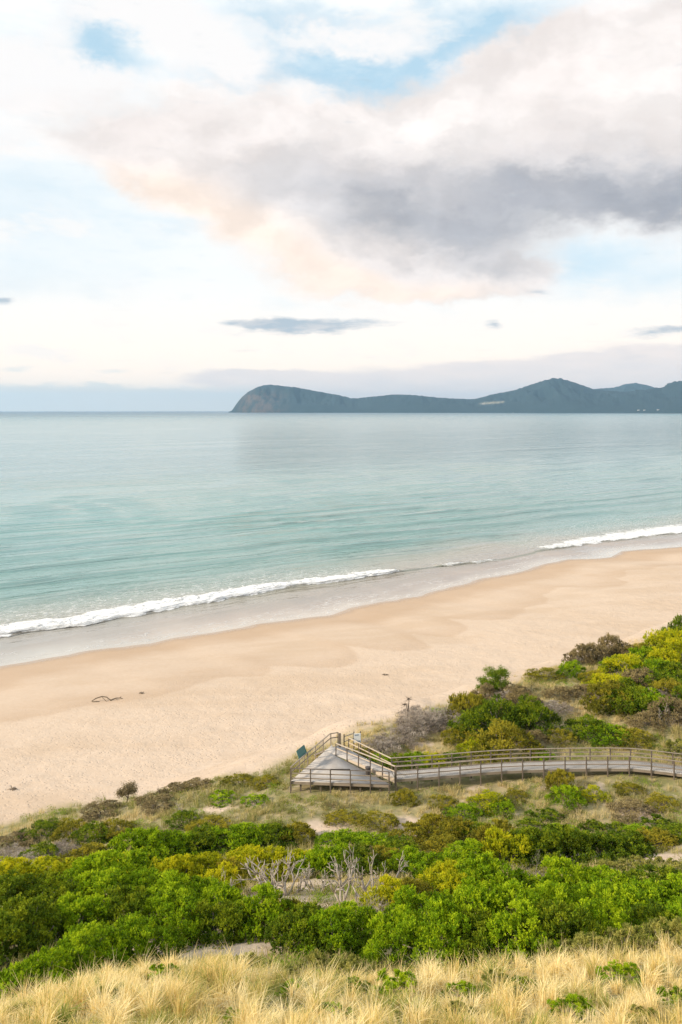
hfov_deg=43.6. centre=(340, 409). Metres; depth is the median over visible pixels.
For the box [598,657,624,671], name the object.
coastal shrub
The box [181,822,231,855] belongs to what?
coastal shrub
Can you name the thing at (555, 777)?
coastal shrub
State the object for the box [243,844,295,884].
coastal shrub
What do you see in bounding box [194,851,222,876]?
coastal shrub
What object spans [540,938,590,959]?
shrub
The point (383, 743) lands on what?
dry brush
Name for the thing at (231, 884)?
dead shrub
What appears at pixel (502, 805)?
coastal shrub
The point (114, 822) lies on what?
coastal shrub
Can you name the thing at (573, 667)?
coastal shrub
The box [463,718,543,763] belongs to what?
coastal shrub
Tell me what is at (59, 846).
dry brush
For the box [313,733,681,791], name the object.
boardwalk
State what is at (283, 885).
dead shrub
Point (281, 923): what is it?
coastal shrub
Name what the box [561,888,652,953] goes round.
coastal shrub
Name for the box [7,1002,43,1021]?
shrub
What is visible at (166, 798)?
coastal shrub
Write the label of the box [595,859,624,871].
shrub
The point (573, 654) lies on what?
coastal shrub
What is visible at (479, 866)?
coastal shrub
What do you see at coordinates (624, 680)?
coastal shrub
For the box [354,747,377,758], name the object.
coastal shrub
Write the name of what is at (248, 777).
coastal shrub
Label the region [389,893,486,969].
coastal shrub
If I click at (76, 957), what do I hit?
coastal shrub
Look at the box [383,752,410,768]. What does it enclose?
coastal shrub
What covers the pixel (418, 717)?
dry brush
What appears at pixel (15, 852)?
dry brush
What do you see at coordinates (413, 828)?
coastal shrub
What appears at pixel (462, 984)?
shrub
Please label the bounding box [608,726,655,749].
coastal shrub
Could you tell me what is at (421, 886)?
coastal shrub
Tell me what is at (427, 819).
coastal shrub
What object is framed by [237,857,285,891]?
dead shrub
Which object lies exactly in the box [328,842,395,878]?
coastal shrub
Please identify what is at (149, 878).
coastal shrub
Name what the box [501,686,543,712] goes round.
coastal shrub
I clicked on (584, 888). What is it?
coastal shrub
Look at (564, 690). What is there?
coastal shrub
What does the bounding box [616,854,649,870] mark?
shrub
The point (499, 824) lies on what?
coastal shrub
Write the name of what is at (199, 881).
coastal shrub
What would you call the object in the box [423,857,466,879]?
coastal shrub
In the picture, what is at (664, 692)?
dry brush
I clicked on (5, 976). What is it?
coastal shrub
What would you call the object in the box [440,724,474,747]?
coastal shrub
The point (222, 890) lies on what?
coastal shrub
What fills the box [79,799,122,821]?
coastal shrub
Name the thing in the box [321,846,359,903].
dead shrub
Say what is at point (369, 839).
coastal shrub
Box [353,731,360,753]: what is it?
notice sign
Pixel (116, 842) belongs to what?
coastal shrub
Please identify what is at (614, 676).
coastal shrub
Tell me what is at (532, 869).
dry brush
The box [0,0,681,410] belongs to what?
sky
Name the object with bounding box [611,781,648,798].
coastal shrub
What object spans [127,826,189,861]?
coastal shrub
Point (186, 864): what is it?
coastal shrub
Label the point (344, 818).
coastal shrub
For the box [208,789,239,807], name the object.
shrub
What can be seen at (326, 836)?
coastal shrub
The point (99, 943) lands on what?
coastal shrub
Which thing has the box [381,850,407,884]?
dead shrub
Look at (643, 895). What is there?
coastal shrub
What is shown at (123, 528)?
sea
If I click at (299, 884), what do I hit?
dead shrub
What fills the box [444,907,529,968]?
coastal shrub
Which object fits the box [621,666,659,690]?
coastal shrub
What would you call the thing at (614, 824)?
shrub
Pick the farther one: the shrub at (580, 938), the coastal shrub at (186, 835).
the coastal shrub at (186, 835)
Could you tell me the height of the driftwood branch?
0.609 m
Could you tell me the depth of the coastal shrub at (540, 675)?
94.66 m
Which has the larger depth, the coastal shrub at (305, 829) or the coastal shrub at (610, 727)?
the coastal shrub at (610, 727)
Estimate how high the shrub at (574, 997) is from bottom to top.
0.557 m
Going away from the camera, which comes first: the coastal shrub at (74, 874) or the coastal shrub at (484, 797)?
the coastal shrub at (74, 874)
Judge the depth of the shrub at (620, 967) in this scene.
21.11 m
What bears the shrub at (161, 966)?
on the ground at (252, 699)
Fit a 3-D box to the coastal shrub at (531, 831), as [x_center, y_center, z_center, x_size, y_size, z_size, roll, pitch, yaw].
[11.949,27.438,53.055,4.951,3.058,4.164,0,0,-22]
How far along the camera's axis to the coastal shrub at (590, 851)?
53.23 m
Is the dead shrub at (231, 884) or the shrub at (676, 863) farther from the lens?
the shrub at (676, 863)
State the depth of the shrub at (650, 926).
24.91 m
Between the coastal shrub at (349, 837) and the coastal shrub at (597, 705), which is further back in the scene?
the coastal shrub at (597, 705)
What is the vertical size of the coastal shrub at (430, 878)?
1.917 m
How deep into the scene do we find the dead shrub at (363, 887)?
41.02 m
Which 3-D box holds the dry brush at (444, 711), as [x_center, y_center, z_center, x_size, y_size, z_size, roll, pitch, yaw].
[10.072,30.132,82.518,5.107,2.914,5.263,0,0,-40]
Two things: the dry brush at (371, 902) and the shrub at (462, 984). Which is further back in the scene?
the dry brush at (371, 902)
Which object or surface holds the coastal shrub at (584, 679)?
on the ground at (252, 699)
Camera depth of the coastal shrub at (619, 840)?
54.15 m
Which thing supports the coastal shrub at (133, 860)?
on the ground at (252, 699)
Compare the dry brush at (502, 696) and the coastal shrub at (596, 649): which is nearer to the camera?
the dry brush at (502, 696)
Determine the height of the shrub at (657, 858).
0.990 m
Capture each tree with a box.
[115,778,137,802]
[401,696,415,717]
[475,665,511,693]
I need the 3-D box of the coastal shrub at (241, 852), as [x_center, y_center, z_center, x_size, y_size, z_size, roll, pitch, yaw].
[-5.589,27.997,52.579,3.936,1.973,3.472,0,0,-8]
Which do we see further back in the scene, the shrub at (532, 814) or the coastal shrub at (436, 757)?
the coastal shrub at (436, 757)
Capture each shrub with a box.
[0,830,41,854]
[0,855,47,885]
[0,868,50,911]
[0,892,77,956]
[0,907,42,967]
[0,961,45,1000]
[2,944,95,999]
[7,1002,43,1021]
[14,816,65,845]
[16,869,94,913]
[18,841,59,862]
[28,891,115,946]
[30,920,136,985]
[31,855,79,875]
[45,865,88,898]
[49,817,90,844]
[50,842,107,866]
[55,866,135,921]
[68,820,112,846]
[72,848,154,894]
[78,881,166,938]
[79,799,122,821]
[91,911,182,968]
[94,817,137,842]
[94,985,117,1002]
[104,864,186,901]
[107,827,156,855]
[126,854,182,874]
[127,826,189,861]
[132,793,176,815]
[135,869,203,933]
[135,887,230,953]
[144,963,181,982]
[155,781,188,794]
[155,853,206,879]
[156,829,209,857]
[164,809,200,831]
[180,777,213,790]
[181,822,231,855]
[182,898,255,948]
[184,815,231,831]
[184,874,218,899]
[193,878,244,927]
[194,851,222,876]
[197,860,246,895]
[198,825,253,856]
[203,857,255,883]
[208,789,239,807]
[219,773,253,789]
[219,869,235,886]
[221,881,296,943]
[221,1007,243,1023]
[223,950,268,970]
[224,844,270,874]
[229,822,274,850]
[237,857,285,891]
[239,793,268,809]
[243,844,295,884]
[248,774,281,791]
[252,959,295,974]
[253,822,298,848]
[253,850,310,895]
[256,895,315,930]
[263,900,336,956]
[267,847,319,879]
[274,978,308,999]
[275,820,317,847]
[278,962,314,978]
[289,907,371,958]
[291,844,339,880]
[293,868,317,895]
[299,949,341,975]
[301,862,327,894]
[314,828,353,847]
[314,841,366,875]
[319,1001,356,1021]
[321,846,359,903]
[323,808,363,826]
[323,899,390,949]
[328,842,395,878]
[331,953,367,979]
[333,831,380,845]
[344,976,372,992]
[346,850,380,903]
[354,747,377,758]
[355,831,398,848]
[358,810,400,834]
[358,873,423,914]
[359,904,440,970]
[360,845,402,874]
[366,752,396,770]
[371,968,426,1001]
[379,834,418,851]
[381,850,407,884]
[382,876,439,903]
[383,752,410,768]
[383,845,426,877]
[383,884,465,941]
[387,820,430,845]
[388,787,420,806]
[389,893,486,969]
[395,1003,417,1023]
[400,751,430,769]
[400,850,444,878]
[408,869,451,894]
[414,812,450,839]
[420,833,468,859]
[423,751,449,767]
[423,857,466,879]
[427,793,458,812]
[428,816,476,843]
[433,868,482,897]
[436,750,466,766]
[438,979,476,999]
[439,837,500,865]
[439,875,504,942]
[440,691,483,723]
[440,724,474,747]
[441,802,483,820]
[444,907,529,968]
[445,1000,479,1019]
[446,708,500,743]
[449,820,491,842]
[450,850,541,904]
[454,859,496,887]
[455,736,492,758]
[461,693,535,739]
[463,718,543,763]
[466,682,502,703]
[466,788,514,816]
[468,697,503,712]
[470,818,515,859]
[475,825,537,870]
[475,877,557,933]
[477,897,564,963]
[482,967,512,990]
[484,799,515,819]
[491,825,564,868]
[492,682,532,699]
[500,692,562,735]
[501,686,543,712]
[503,788,532,802]
[506,975,554,999]
[508,867,554,889]
[513,818,547,831]
[515,729,550,750]
[515,879,589,910]
[515,898,611,959]
[522,667,565,682]
[524,807,564,823]
[526,750,556,760]
[528,864,549,876]
[530,823,591,866]
[531,856,600,895]
[540,686,578,702]
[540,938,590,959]
[541,823,580,833]
[541,992,597,1022]
[544,767,575,797]
[544,784,587,810]
[547,728,576,746]
[548,829,619,866]
[556,659,586,680]
[560,713,612,741]
[561,643,595,664]
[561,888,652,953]
[561,931,628,959]
[567,875,637,925]
[569,684,601,700]
[569,864,638,895]
[574,818,601,832]
[577,670,608,683]
[577,784,613,803]
[577,828,642,864]
[578,720,639,747]
[579,673,630,687]
[579,679,641,719]
[581,642,614,662]
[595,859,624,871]
[595,959,644,987]
[596,652,654,676]
[597,632,626,655]
[597,922,652,955]
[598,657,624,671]
[599,821,630,833]
[601,676,647,700]
[602,685,664,718]
[605,796,659,823]
[605,898,678,949]
[607,829,656,858]
[607,876,678,909]
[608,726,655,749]
[610,641,636,659]
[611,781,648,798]
[611,864,681,888]
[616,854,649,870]
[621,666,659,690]
[621,823,657,837]
[624,642,646,655]
[624,709,665,731]
[625,1003,662,1023]
[626,646,658,669]
[630,916,680,953]
[631,656,680,678]
[631,687,676,720]
[633,826,679,852]
[637,672,681,696]
[640,813,675,829]
[642,627,681,651]
[642,694,681,724]
[644,646,681,668]
[644,791,681,813]
[646,856,667,866]
[646,872,681,906]
[649,677,681,697]
[650,822,681,845]
[656,661,681,679]
[656,893,681,925]
[656,985,681,1012]
[659,627,681,663]
[661,613,681,640]
[662,738,681,756]
[662,858,681,872]
[662,916,681,951]
[664,684,681,705]
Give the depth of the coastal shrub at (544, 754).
73.34 m
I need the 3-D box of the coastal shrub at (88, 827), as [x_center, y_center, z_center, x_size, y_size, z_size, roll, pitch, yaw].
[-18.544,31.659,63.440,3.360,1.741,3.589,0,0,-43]
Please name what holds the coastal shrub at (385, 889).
on the ground at (252, 699)
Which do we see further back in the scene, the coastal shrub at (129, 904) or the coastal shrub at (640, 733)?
the coastal shrub at (640, 733)
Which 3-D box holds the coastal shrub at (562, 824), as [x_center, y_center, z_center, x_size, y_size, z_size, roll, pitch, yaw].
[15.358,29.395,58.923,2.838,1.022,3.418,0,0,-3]
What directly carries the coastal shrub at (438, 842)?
on the ground at (252, 699)
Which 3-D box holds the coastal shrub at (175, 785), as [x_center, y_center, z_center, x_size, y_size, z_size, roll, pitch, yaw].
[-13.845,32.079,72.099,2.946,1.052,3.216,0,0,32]
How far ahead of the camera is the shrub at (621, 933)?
25.02 m
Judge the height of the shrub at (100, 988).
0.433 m
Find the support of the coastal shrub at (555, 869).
on the ground at (252, 699)
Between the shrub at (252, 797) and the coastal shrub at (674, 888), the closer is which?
the coastal shrub at (674, 888)
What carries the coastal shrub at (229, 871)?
on the ground at (252, 699)
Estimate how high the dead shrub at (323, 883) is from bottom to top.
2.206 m
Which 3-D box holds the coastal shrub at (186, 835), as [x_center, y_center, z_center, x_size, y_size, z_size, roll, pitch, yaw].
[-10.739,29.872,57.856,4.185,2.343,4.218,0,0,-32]
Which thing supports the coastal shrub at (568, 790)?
on the ground at (252, 699)
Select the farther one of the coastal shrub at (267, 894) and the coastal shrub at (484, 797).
the coastal shrub at (484, 797)
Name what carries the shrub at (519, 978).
on the ground at (252, 699)
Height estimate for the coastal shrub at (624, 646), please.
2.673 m
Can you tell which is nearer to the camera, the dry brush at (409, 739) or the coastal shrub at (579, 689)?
the dry brush at (409, 739)
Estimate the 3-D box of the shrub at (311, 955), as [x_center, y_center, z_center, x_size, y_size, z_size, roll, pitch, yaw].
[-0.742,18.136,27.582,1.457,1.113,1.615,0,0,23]
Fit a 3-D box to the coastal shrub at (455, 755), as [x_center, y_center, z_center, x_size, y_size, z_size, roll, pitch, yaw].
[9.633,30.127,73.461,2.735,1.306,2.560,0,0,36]
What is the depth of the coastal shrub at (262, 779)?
70.35 m
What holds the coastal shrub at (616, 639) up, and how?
on the ground at (252, 699)
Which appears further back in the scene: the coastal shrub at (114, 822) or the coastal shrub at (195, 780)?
the coastal shrub at (195, 780)
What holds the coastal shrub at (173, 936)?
on the ground at (252, 699)
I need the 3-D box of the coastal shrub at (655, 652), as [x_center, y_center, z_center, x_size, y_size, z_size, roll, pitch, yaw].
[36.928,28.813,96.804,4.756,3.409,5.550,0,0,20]
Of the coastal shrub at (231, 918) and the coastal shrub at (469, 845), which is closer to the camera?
the coastal shrub at (231, 918)
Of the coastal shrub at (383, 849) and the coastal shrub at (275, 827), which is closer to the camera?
the coastal shrub at (383, 849)
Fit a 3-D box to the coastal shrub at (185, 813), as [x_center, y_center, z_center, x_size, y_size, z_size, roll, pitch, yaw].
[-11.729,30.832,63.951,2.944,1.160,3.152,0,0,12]
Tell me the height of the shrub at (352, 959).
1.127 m
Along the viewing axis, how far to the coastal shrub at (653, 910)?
30.54 m
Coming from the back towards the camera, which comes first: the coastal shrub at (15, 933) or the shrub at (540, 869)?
the shrub at (540, 869)
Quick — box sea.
[0,411,681,665]
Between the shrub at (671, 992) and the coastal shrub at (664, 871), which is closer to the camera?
the shrub at (671, 992)
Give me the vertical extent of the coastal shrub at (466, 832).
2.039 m
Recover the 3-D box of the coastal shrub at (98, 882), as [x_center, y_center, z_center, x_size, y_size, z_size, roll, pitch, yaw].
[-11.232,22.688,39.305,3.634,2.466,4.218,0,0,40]
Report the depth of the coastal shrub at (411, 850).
50.33 m
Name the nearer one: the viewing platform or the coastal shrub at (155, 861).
the coastal shrub at (155, 861)
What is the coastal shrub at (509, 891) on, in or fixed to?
on the ground at (252, 699)
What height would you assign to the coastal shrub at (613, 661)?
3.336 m
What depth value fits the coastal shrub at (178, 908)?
33.28 m
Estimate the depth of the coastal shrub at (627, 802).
62.96 m
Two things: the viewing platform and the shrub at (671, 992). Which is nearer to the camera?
the shrub at (671, 992)
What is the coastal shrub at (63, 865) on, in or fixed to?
on the ground at (252, 699)
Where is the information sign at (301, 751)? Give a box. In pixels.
[296,745,306,763]
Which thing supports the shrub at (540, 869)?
on the ground at (252, 699)
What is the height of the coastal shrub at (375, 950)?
2.466 m
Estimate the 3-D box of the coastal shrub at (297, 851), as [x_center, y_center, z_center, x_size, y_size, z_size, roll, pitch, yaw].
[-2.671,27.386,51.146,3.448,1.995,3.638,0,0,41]
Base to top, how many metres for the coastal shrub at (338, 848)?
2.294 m
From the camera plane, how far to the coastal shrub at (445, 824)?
57.87 m
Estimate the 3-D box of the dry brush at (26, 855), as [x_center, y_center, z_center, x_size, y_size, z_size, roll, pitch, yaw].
[-21.228,30.949,57.481,3.780,1.527,3.164,0,0,-18]
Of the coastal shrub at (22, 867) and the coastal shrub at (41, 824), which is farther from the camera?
the coastal shrub at (41, 824)
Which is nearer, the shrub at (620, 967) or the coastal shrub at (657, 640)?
the shrub at (620, 967)
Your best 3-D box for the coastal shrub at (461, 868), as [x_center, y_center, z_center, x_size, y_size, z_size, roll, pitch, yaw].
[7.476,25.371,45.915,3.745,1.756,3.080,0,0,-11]
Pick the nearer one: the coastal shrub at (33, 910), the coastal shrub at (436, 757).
the coastal shrub at (33, 910)
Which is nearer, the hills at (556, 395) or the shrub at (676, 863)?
the shrub at (676, 863)
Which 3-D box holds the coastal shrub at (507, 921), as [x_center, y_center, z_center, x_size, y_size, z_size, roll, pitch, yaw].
[6.105,17.910,28.519,3.249,2.748,2.847,0,0,-5]
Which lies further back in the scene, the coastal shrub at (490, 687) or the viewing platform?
the coastal shrub at (490, 687)
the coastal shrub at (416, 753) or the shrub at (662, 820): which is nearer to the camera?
the shrub at (662, 820)
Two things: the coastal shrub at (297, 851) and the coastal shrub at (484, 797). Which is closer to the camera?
the coastal shrub at (297, 851)
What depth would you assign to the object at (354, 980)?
21.40 m
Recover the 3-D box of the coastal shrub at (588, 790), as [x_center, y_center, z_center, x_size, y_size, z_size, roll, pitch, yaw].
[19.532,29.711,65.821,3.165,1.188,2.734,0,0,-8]
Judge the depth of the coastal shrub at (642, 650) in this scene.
98.77 m
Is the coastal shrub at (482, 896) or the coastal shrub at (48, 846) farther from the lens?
the coastal shrub at (48, 846)
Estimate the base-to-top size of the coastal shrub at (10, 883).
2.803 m
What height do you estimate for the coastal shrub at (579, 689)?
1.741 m
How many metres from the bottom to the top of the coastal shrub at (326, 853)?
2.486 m
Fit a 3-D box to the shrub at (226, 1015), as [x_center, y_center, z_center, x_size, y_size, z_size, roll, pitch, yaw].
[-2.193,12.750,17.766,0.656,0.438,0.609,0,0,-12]
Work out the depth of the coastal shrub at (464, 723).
78.82 m
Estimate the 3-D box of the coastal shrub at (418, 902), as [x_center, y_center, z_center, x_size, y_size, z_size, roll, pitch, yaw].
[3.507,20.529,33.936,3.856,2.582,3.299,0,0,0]
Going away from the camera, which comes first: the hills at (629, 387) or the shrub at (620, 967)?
the shrub at (620, 967)
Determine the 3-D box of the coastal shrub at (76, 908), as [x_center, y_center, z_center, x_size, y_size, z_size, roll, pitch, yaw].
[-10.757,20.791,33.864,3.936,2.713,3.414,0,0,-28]
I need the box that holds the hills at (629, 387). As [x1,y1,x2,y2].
[594,383,654,391]
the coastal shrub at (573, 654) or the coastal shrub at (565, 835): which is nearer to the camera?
the coastal shrub at (565, 835)
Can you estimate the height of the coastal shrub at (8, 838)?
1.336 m
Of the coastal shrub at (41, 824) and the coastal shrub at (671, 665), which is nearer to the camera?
the coastal shrub at (41, 824)
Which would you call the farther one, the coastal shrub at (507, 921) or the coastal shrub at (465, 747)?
the coastal shrub at (465, 747)
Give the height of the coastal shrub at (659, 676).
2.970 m
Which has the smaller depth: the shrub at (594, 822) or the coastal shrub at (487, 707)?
the shrub at (594, 822)
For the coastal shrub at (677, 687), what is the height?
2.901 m
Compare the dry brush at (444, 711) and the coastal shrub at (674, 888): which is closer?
the coastal shrub at (674, 888)
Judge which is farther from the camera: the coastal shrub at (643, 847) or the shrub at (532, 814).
the shrub at (532, 814)
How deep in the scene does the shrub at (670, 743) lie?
74.19 m
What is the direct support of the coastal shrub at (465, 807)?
on the ground at (252, 699)
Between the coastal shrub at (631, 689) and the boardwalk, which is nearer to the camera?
the boardwalk
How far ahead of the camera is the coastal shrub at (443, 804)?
64.92 m
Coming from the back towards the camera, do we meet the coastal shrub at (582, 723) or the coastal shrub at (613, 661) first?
the coastal shrub at (613, 661)
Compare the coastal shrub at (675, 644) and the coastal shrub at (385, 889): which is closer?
the coastal shrub at (385, 889)
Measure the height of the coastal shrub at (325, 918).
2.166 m
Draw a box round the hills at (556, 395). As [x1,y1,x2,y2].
[228,378,681,412]
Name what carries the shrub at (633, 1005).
on the ground at (252, 699)
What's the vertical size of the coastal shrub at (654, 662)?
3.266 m
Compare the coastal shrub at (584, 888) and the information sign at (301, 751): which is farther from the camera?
the information sign at (301, 751)
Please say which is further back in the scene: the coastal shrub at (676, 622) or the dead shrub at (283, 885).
the coastal shrub at (676, 622)
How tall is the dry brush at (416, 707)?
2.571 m
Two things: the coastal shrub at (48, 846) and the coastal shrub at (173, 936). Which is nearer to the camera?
the coastal shrub at (173, 936)
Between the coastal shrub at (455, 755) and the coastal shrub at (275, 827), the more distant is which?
the coastal shrub at (455, 755)
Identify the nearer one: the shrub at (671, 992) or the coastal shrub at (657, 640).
the shrub at (671, 992)
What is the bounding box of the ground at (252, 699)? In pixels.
[0,547,681,1023]
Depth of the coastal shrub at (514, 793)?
65.90 m
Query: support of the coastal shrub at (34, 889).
on the ground at (252, 699)
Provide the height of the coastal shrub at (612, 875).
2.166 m
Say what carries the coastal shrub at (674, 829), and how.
on the ground at (252, 699)
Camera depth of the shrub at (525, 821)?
60.21 m
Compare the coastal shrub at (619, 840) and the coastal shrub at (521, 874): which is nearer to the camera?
the coastal shrub at (521, 874)
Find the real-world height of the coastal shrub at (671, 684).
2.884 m
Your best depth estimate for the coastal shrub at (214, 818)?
62.75 m
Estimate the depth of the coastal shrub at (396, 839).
55.42 m
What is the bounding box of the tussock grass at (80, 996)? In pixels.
[0,923,681,1023]
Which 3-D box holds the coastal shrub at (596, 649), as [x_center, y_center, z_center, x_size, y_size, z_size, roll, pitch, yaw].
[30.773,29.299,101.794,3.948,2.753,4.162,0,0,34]
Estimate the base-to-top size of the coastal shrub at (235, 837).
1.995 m
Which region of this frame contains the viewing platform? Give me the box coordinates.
[290,732,390,793]
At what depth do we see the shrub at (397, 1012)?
17.96 m
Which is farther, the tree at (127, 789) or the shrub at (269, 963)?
the tree at (127, 789)
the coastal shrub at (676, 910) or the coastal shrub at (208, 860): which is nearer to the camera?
the coastal shrub at (676, 910)
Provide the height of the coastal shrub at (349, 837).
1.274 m
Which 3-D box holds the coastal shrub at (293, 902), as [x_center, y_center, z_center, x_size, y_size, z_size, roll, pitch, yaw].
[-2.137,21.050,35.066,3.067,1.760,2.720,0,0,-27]
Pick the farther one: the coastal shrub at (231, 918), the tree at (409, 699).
the tree at (409, 699)
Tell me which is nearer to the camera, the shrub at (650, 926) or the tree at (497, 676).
the shrub at (650, 926)
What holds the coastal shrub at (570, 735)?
on the ground at (252, 699)
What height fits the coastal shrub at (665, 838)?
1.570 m
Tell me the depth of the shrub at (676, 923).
24.10 m
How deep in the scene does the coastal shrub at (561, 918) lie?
28.45 m
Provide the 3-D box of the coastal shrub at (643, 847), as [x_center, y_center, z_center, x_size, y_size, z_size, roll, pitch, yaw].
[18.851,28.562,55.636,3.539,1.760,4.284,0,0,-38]
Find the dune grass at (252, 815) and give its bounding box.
[0,633,681,984]
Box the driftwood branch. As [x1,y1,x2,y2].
[92,696,122,701]
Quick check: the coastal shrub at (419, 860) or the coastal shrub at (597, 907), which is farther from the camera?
the coastal shrub at (419, 860)
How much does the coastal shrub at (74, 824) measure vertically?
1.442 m
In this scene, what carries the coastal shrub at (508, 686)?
on the ground at (252, 699)
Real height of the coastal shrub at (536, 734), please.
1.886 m
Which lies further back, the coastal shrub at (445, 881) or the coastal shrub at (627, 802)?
the coastal shrub at (627, 802)
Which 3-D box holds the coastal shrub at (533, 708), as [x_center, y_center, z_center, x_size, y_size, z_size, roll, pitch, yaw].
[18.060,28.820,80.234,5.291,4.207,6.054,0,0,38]
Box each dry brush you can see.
[0,843,40,861]
[18,852,49,863]
[42,838,81,857]
[359,892,388,911]
[361,732,407,757]
[373,723,425,749]
[394,709,447,737]
[395,705,434,725]
[417,702,460,727]
[487,691,520,702]
[510,849,546,878]
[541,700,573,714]
[647,687,679,698]
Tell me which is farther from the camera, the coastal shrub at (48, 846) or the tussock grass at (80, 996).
the coastal shrub at (48, 846)
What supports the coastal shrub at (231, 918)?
on the ground at (252, 699)
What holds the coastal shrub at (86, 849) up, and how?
on the ground at (252, 699)
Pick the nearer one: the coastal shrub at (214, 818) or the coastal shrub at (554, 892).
the coastal shrub at (554, 892)
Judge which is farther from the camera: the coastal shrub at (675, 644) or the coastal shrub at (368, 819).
the coastal shrub at (675, 644)
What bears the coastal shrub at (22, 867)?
on the ground at (252, 699)
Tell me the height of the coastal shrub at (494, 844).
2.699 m
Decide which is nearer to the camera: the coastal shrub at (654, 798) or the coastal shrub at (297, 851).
the coastal shrub at (297, 851)
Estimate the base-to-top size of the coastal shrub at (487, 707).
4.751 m
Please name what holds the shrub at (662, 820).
on the ground at (252, 699)
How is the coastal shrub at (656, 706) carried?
on the ground at (252, 699)
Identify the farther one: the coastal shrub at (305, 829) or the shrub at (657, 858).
the coastal shrub at (305, 829)
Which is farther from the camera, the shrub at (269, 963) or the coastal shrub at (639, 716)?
the coastal shrub at (639, 716)
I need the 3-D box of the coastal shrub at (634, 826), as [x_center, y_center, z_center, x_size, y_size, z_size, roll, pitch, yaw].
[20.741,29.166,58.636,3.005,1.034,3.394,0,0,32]
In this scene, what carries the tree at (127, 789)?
on the ground at (252, 699)
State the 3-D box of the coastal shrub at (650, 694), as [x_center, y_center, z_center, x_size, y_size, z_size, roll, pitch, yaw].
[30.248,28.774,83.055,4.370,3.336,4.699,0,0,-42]
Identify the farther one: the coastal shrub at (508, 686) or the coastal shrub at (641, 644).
the coastal shrub at (641, 644)
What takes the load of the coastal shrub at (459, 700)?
on the ground at (252, 699)
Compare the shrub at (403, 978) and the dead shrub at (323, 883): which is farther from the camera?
the dead shrub at (323, 883)
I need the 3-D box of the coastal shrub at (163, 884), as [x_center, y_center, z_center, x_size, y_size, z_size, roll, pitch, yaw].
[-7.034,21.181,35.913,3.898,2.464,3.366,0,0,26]
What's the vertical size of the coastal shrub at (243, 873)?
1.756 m
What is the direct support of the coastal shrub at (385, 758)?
on the ground at (252, 699)
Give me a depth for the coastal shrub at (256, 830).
58.89 m
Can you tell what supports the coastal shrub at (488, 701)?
on the ground at (252, 699)
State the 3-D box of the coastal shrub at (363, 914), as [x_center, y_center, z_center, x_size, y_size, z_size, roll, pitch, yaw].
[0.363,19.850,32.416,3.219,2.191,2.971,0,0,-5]
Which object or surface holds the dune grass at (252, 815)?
on the ground at (252, 699)

